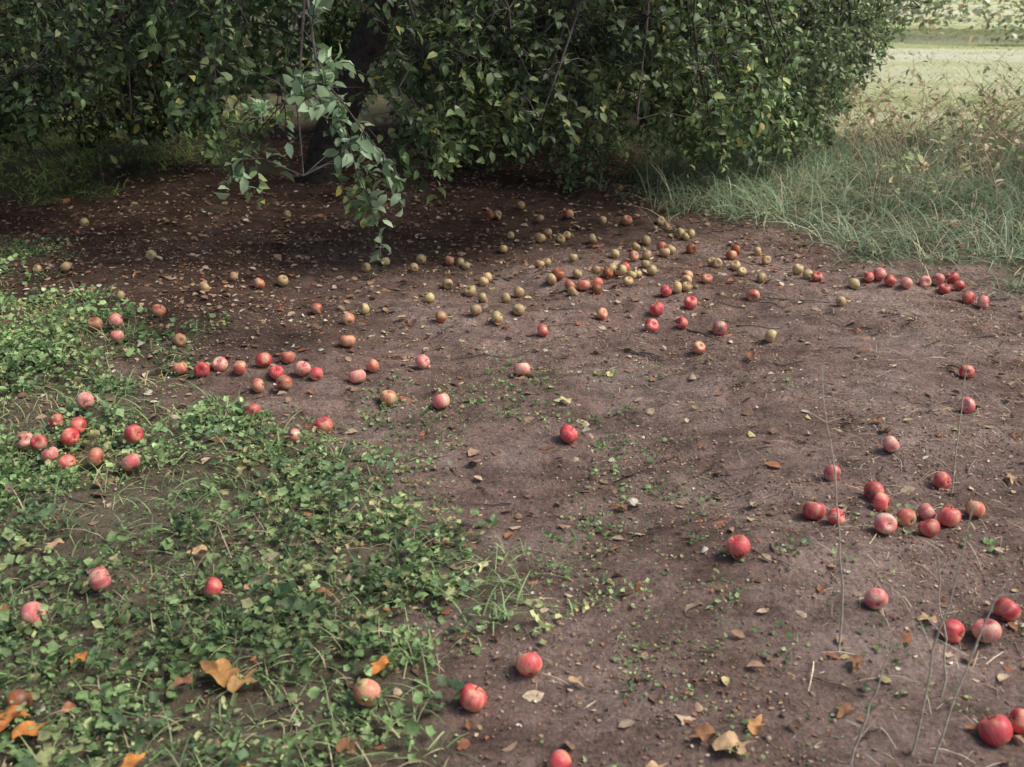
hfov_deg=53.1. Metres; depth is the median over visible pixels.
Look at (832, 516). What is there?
apple
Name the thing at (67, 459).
apple
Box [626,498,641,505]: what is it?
dead leaf
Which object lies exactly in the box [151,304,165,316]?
apple
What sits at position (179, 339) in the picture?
apple
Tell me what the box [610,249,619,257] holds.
apple
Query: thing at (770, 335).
apple
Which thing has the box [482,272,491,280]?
apple
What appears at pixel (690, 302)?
apple
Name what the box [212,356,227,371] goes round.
apple
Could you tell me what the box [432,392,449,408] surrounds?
apple
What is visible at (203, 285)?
apple
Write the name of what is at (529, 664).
apple
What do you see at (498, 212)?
apple
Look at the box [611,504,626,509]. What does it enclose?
dead leaf
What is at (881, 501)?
apple
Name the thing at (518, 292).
apple
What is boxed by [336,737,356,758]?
dead leaf
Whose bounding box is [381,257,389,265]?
apple
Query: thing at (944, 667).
dry weed stalk
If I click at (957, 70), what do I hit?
meadow grass
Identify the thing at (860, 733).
dry weed stalk
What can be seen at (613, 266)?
apple
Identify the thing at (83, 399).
apple
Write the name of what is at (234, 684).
dead leaf
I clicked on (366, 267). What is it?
apple
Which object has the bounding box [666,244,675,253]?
apple
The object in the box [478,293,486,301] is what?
apple
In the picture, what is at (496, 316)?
apple
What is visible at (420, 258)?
apple
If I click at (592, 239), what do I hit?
apple
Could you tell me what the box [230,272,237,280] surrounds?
apple
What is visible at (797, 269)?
apple
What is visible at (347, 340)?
apple
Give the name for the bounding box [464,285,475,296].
apple
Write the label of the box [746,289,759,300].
apple
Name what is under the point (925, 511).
apple
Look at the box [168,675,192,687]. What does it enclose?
dead leaf
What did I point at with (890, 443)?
apple
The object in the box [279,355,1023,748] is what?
sparse seedlings
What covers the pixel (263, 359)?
apple
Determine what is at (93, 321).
apple
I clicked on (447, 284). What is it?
apple
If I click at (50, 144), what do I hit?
orchard grass
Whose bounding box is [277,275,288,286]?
apple
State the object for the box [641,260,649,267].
apple
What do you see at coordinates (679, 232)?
apple
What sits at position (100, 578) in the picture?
apple
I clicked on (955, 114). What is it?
dried weed thicket
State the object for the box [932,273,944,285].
apple
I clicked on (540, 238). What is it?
apple
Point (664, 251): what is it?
apple
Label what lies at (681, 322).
apple
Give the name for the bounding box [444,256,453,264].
apple
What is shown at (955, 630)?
apple
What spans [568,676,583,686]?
dead leaf
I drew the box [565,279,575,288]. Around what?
apple
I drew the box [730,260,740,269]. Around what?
apple
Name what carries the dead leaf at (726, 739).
on the ground at (692, 568)
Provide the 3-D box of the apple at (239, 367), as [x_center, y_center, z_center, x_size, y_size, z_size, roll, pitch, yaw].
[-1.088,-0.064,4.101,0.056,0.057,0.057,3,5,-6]
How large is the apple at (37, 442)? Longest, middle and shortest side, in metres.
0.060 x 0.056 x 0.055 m
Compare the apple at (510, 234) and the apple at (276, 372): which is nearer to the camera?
the apple at (276, 372)
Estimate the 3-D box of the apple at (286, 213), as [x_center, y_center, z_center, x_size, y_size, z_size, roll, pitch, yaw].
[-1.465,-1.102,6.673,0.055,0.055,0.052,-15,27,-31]
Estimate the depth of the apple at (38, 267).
5.41 m
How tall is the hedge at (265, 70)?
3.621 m
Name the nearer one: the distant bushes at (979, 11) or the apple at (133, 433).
the apple at (133, 433)
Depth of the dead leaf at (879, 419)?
3.64 m
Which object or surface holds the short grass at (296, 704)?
on the ground at (692, 568)
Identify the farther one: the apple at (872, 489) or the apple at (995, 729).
the apple at (872, 489)
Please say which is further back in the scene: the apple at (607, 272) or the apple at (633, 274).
the apple at (607, 272)
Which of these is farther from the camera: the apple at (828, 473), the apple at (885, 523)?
the apple at (828, 473)
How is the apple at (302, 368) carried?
on the ground at (692, 568)
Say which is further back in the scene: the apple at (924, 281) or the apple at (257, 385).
the apple at (924, 281)
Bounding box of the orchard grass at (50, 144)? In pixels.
[0,103,303,205]
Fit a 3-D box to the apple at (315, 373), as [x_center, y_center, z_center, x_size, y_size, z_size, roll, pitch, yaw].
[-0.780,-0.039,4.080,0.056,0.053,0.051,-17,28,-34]
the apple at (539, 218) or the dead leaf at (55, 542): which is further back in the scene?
the apple at (539, 218)
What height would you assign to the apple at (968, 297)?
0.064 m
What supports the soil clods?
on the ground at (692, 568)
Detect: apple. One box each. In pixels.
[5,689,32,708]
[14,431,33,448]
[20,601,45,626]
[30,434,47,450]
[33,264,41,272]
[41,446,58,460]
[49,413,64,427]
[57,454,76,470]
[60,261,70,271]
[60,428,79,445]
[69,417,86,432]
[76,392,93,408]
[79,218,88,225]
[87,317,102,329]
[87,447,103,465]
[88,567,112,590]
[108,313,123,326]
[110,329,123,340]
[115,290,124,300]
[121,453,140,470]
[124,424,143,442]
[146,250,156,259]
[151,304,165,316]
[172,361,187,373]
[173,333,185,345]
[193,361,209,376]
[198,281,209,292]
[202,577,222,597]
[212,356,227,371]
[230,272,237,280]
[233,361,246,374]
[244,403,260,418]
[252,378,263,392]
[254,278,264,288]
[255,351,271,366]
[269,365,283,379]
[276,375,291,389]
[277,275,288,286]
[280,351,294,363]
[283,210,290,216]
[286,428,300,442]
[294,361,310,376]
[309,367,322,379]
[311,303,321,313]
[315,416,332,433]
[339,335,355,346]
[341,312,354,324]
[348,368,365,382]
[353,678,380,705]
[359,303,369,313]
[362,263,370,271]
[366,359,378,371]
[380,390,396,405]
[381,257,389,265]
[409,263,418,271]
[415,354,429,368]
[416,254,425,264]
[424,293,434,302]
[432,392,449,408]
[434,311,446,322]
[442,279,452,289]
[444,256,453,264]
[456,257,463,265]
[459,684,486,711]
[461,262,469,269]
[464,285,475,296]
[470,304,481,315]
[478,277,488,285]
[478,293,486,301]
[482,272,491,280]
[484,210,493,219]
[491,311,502,322]
[494,210,501,218]
[499,245,506,252]
[500,292,510,302]
[507,231,513,238]
[512,304,524,314]
[514,286,523,297]
[514,361,529,374]
[515,651,541,675]
[517,201,524,208]
[535,259,544,266]
[536,215,543,222]
[536,233,545,242]
[537,324,549,335]
[542,258,550,265]
[543,228,551,235]
[546,273,556,284]
[547,749,571,766]
[552,268,564,279]
[557,235,564,243]
[560,424,577,442]
[563,231,570,238]
[564,210,573,217]
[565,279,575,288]
[567,286,576,295]
[569,254,577,261]
[572,269,581,277]
[577,279,589,290]
[588,234,596,243]
[591,266,600,273]
[591,277,602,286]
[592,283,601,294]
[596,308,607,319]
[598,216,605,223]
[602,267,612,277]
[608,263,616,273]
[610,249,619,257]
[615,184,622,191]
[616,265,626,275]
[621,215,631,224]
[621,262,629,270]
[623,276,632,285]
[627,271,636,278]
[628,250,638,261]
[631,242,639,250]
[634,270,641,277]
[641,235,650,245]
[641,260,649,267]
[642,250,651,259]
[644,319,658,331]
[647,265,656,275]
[649,302,663,315]
[656,216,664,224]
[656,242,665,249]
[659,246,669,256]
[660,285,671,296]
[663,223,669,230]
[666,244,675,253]
[671,281,681,292]
[675,228,684,237]
[676,317,687,327]
[681,270,692,277]
[681,275,691,282]
[682,232,689,240]
[682,282,691,291]
[684,296,696,308]
[686,229,694,237]
[686,243,696,253]
[692,341,705,353]
[701,274,711,283]
[707,257,714,265]
[712,258,721,267]
[712,321,726,335]
[726,250,736,259]
[726,535,749,557]
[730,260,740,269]
[731,244,740,254]
[736,267,746,275]
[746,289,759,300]
[754,247,761,255]
[756,272,766,282]
[761,256,770,264]
[765,329,776,342]
[792,264,803,274]
[802,498,825,519]
[803,269,812,278]
[811,271,822,281]
[823,464,840,480]
[827,508,844,525]
[836,296,845,305]
[848,278,859,288]
[863,272,873,281]
[864,481,884,500]
[864,588,887,608]
[871,492,889,511]
[873,268,885,279]
[874,513,896,534]
[882,436,899,451]
[884,274,895,285]
[895,508,915,526]
[899,277,912,288]
[917,503,935,520]
[918,518,939,536]
[919,276,930,287]
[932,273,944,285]
[933,471,950,488]
[937,506,961,526]
[938,283,950,294]
[941,619,964,643]
[945,271,959,283]
[953,280,964,289]
[958,397,974,413]
[959,365,974,377]
[962,291,974,303]
[965,500,984,517]
[972,618,1001,642]
[977,295,990,308]
[978,714,1012,745]
[993,598,1020,621]
[1008,708,1023,734]
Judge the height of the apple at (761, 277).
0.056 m
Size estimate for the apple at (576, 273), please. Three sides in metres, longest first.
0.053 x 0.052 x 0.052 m
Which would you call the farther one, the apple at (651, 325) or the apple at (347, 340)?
the apple at (651, 325)
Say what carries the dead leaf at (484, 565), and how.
on the ground at (692, 568)
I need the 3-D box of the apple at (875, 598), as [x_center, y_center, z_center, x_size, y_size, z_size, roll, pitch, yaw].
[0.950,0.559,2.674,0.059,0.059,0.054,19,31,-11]
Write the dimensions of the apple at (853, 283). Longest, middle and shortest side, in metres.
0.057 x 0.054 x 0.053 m
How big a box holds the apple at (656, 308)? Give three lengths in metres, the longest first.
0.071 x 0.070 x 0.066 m
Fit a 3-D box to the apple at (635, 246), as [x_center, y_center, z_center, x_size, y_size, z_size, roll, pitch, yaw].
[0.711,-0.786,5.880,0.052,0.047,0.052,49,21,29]
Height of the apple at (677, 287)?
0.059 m
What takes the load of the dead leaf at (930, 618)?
on the ground at (692, 568)
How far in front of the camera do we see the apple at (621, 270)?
5.35 m
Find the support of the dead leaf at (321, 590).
on the ground at (692, 568)
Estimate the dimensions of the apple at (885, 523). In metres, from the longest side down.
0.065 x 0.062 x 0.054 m
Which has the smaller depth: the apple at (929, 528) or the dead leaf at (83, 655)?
the dead leaf at (83, 655)
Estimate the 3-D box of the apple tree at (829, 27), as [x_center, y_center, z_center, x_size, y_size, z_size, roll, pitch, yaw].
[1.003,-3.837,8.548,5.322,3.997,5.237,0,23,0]
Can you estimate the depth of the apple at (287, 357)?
4.22 m
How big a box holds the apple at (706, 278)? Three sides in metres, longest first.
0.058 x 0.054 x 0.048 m
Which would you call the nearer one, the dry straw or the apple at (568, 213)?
the dry straw
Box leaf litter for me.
[0,133,1023,766]
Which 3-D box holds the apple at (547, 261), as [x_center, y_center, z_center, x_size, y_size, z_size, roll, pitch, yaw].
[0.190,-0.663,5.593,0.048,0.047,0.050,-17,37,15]
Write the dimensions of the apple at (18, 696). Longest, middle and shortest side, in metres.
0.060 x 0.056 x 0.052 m
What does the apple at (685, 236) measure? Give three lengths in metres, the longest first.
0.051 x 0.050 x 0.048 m
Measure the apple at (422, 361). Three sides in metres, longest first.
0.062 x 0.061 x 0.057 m
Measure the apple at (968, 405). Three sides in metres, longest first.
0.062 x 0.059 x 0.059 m
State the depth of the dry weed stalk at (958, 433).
3.14 m
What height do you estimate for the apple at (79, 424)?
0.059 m
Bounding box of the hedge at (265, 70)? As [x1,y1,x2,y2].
[0,0,615,95]
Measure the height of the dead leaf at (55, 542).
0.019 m
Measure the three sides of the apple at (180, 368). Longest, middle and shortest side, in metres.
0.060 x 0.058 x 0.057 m
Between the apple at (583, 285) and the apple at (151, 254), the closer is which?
the apple at (583, 285)
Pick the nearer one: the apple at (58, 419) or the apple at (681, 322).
the apple at (58, 419)
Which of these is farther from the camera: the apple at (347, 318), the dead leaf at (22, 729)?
the apple at (347, 318)
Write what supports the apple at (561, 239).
on the ground at (692, 568)
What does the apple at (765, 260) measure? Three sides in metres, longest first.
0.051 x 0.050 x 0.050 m
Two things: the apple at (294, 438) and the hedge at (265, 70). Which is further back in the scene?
the hedge at (265, 70)
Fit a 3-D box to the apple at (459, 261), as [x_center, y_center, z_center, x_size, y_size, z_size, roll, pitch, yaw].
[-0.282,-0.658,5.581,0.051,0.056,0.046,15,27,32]
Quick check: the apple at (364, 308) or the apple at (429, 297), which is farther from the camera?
the apple at (429, 297)
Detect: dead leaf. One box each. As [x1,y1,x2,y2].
[0,705,29,731]
[12,721,49,739]
[43,538,63,552]
[67,651,87,670]
[120,752,145,766]
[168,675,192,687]
[186,544,206,554]
[199,658,239,687]
[227,667,256,692]
[315,587,332,595]
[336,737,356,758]
[371,655,390,674]
[478,562,487,571]
[554,396,570,402]
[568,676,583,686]
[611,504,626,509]
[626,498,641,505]
[646,760,668,766]
[689,724,717,741]
[712,730,757,754]
[748,714,764,734]
[835,702,853,717]
[849,654,863,670]
[873,416,883,422]
[914,612,936,622]
[1007,473,1017,483]
[1010,432,1022,439]
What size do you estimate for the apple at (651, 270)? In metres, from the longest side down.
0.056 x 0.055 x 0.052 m
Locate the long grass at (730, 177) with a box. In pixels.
[572,101,1023,306]
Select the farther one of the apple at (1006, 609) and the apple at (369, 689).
the apple at (1006, 609)
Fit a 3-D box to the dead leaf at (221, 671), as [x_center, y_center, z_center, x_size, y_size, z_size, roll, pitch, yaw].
[-0.703,0.675,2.424,0.078,0.032,0.127,-19,30,-38]
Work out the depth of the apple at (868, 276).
5.27 m
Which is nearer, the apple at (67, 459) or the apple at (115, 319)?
the apple at (67, 459)
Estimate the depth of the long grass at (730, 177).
6.97 m
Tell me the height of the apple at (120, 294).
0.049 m
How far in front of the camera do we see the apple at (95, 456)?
3.37 m
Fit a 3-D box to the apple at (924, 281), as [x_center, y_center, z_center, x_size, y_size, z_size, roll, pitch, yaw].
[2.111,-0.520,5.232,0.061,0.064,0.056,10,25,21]
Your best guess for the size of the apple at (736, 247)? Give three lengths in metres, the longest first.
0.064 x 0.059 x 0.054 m
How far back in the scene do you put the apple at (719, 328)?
4.51 m
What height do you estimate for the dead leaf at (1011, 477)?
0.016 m
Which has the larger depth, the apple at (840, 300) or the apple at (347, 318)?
the apple at (840, 300)
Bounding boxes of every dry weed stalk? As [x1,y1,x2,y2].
[806,366,848,652]
[845,631,893,764]
[911,505,973,755]
[923,555,958,696]
[932,556,1023,763]
[950,357,977,495]
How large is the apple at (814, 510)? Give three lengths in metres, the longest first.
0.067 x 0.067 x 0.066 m
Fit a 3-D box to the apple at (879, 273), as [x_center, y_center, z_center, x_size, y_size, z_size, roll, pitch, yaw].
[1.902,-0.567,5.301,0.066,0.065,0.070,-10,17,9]
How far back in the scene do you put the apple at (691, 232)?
6.11 m
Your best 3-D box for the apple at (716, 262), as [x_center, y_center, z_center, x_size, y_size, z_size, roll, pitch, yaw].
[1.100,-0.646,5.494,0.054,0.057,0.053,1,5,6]
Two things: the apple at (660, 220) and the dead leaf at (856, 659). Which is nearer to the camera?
the dead leaf at (856, 659)
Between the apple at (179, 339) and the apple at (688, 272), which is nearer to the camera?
the apple at (179, 339)
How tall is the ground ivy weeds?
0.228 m
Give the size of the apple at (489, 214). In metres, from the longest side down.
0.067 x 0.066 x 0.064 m
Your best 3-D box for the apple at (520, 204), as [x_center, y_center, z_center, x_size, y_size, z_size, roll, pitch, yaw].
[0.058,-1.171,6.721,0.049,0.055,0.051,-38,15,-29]
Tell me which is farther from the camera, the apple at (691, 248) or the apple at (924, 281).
the apple at (691, 248)
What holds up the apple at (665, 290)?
on the ground at (692, 568)
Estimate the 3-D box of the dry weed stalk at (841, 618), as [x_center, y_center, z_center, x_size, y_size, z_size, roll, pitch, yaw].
[0.743,0.319,2.422,0.149,0.764,0.037,8,24,18]
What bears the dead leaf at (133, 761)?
on the ground at (692, 568)
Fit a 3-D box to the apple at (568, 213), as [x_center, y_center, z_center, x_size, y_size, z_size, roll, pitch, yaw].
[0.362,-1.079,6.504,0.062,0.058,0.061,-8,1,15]
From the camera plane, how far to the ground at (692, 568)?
3.56 m
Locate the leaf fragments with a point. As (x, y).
(630, 480)
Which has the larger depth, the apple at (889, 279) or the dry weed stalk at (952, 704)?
the apple at (889, 279)
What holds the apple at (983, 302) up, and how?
on the ground at (692, 568)
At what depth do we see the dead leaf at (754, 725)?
2.26 m
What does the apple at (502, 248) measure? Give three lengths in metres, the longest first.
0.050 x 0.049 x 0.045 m
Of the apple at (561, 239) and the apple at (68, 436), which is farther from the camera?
the apple at (561, 239)
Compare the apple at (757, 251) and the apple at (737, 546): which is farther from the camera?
the apple at (757, 251)
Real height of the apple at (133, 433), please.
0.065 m
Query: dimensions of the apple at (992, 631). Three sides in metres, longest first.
0.069 x 0.066 x 0.061 m
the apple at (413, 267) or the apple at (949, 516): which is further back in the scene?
the apple at (413, 267)
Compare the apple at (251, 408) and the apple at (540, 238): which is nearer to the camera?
the apple at (251, 408)
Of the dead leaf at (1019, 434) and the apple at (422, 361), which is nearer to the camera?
the dead leaf at (1019, 434)
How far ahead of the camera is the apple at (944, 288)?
5.17 m
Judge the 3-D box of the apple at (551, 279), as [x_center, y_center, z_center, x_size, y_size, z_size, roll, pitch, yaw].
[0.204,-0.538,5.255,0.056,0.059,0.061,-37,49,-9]
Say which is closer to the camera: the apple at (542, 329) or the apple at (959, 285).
the apple at (542, 329)
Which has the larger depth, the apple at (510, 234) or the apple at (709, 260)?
the apple at (510, 234)
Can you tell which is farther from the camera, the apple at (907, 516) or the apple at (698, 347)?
the apple at (698, 347)
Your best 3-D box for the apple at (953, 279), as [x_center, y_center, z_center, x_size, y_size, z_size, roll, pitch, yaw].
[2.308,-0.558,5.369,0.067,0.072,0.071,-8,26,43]
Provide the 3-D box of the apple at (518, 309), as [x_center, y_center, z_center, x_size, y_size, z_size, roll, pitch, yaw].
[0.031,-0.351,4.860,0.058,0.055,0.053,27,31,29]
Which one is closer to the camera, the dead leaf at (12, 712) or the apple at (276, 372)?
the dead leaf at (12, 712)
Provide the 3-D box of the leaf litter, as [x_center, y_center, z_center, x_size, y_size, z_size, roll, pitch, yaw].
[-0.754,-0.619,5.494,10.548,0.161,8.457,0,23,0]
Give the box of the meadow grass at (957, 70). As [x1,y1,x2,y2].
[644,28,1023,143]
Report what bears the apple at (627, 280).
on the ground at (692, 568)
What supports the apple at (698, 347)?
on the ground at (692, 568)
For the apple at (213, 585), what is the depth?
2.69 m
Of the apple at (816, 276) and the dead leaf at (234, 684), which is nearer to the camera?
the dead leaf at (234, 684)
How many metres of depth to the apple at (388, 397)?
3.94 m
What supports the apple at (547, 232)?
on the ground at (692, 568)
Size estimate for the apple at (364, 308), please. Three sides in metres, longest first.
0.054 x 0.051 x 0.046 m
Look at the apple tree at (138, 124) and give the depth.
7.02 m
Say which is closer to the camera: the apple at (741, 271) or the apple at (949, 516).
the apple at (949, 516)
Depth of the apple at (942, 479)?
3.24 m
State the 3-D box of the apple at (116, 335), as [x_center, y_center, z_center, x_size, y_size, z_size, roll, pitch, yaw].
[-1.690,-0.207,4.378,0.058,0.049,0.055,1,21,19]
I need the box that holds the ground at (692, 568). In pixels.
[0,0,1023,766]
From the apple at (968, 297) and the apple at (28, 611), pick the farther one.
the apple at (968, 297)
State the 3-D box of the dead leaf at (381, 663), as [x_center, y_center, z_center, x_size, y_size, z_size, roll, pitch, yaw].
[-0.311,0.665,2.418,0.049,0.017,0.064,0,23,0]
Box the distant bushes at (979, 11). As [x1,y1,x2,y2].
[864,0,1023,45]
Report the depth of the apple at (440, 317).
4.73 m
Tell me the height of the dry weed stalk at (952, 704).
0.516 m
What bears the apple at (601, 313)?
on the ground at (692, 568)
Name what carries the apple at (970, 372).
on the ground at (692, 568)
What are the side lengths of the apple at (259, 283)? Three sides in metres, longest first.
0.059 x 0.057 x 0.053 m
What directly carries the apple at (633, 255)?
on the ground at (692, 568)
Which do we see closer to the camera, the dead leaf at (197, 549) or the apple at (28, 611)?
the apple at (28, 611)
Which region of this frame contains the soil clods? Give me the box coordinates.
[0,157,1023,766]
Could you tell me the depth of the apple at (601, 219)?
6.37 m
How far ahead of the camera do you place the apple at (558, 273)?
5.28 m
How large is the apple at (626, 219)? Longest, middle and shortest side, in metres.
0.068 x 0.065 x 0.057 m
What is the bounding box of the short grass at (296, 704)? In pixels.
[0,236,624,766]
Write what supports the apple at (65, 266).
on the ground at (692, 568)
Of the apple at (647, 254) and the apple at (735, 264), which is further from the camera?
the apple at (647, 254)
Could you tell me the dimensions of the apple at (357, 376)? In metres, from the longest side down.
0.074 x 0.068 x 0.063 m
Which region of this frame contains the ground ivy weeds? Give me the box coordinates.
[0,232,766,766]
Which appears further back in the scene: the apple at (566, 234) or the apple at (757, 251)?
the apple at (566, 234)
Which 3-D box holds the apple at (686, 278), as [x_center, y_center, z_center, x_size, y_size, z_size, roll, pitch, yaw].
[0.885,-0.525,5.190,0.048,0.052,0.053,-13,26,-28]
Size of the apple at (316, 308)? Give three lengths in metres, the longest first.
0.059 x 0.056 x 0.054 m
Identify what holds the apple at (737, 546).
on the ground at (692, 568)
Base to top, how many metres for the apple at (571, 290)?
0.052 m
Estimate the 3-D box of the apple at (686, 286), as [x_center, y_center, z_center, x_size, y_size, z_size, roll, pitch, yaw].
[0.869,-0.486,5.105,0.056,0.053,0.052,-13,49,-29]
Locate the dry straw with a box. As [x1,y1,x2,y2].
[491,270,1023,766]
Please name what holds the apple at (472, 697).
on the ground at (692, 568)
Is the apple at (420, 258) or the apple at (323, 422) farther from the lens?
the apple at (420, 258)
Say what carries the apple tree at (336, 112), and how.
on the ground at (692, 568)
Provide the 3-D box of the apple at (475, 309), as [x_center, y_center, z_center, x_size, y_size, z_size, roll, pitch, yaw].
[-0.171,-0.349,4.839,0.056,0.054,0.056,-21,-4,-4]
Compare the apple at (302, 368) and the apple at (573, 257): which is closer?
the apple at (302, 368)
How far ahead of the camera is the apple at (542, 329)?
4.62 m
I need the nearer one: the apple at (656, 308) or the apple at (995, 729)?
the apple at (995, 729)
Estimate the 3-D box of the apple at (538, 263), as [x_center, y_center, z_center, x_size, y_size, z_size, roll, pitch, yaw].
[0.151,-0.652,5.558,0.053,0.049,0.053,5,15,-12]
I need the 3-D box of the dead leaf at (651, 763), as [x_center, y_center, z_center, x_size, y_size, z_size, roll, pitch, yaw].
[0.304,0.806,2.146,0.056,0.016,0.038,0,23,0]
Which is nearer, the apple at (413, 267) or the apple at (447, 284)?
the apple at (447, 284)
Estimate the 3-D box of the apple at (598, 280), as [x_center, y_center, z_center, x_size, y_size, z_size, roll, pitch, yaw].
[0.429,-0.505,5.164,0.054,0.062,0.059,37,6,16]
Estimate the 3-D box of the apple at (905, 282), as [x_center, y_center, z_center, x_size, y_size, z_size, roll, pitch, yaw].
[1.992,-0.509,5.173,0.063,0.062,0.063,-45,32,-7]
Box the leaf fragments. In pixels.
[0,232,1023,766]
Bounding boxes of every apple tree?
[0,0,231,188]
[0,0,819,279]
[333,0,932,192]
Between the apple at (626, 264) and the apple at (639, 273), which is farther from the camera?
the apple at (626, 264)
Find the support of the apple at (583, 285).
on the ground at (692, 568)
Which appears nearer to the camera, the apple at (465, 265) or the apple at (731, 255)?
the apple at (465, 265)
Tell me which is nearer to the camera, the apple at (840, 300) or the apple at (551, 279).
the apple at (840, 300)
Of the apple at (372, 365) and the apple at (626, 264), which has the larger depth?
the apple at (626, 264)
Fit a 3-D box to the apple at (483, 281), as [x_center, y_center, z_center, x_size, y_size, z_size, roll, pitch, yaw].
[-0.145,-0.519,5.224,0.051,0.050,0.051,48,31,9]
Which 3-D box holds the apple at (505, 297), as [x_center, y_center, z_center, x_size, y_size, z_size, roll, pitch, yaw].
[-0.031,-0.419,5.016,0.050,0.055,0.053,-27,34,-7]
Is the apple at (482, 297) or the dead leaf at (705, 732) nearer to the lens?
the dead leaf at (705, 732)
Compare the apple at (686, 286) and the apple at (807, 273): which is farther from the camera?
the apple at (807, 273)
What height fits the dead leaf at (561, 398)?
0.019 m
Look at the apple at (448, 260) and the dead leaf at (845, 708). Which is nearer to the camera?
the dead leaf at (845, 708)
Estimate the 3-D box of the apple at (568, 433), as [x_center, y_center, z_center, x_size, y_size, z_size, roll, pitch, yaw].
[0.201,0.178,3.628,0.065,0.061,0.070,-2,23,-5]
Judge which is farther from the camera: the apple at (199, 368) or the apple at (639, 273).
the apple at (639, 273)
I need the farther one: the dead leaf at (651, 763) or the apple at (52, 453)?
the apple at (52, 453)
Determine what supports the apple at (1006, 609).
on the ground at (692, 568)
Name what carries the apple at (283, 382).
on the ground at (692, 568)
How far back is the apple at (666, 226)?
6.28 m
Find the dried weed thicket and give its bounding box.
[750,48,1023,223]
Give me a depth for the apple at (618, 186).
7.17 m
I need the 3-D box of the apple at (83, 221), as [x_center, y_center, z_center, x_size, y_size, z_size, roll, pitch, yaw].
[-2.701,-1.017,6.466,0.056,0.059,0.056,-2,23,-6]
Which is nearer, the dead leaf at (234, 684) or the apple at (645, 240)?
the dead leaf at (234, 684)
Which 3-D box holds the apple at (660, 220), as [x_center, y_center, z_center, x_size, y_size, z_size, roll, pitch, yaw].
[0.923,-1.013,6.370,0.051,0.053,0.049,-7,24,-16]
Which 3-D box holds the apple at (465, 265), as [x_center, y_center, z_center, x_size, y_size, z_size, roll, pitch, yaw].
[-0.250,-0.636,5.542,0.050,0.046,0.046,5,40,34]
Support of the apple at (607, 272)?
on the ground at (692, 568)
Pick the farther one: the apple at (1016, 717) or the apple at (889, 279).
the apple at (889, 279)
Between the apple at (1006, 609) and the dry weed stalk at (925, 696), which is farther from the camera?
the apple at (1006, 609)
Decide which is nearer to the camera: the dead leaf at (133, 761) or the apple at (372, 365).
the dead leaf at (133, 761)
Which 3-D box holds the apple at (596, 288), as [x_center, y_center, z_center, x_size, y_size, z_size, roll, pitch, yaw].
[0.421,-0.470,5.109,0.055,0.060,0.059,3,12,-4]
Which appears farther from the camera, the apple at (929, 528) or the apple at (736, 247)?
the apple at (736, 247)
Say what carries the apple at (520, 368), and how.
on the ground at (692, 568)
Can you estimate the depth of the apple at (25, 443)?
3.49 m
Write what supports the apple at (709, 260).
on the ground at (692, 568)
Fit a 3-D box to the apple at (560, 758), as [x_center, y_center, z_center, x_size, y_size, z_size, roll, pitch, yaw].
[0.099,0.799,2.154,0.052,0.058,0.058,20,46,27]
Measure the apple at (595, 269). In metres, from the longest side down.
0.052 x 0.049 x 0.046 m
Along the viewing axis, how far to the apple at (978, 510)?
3.08 m
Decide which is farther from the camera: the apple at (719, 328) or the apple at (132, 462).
the apple at (719, 328)

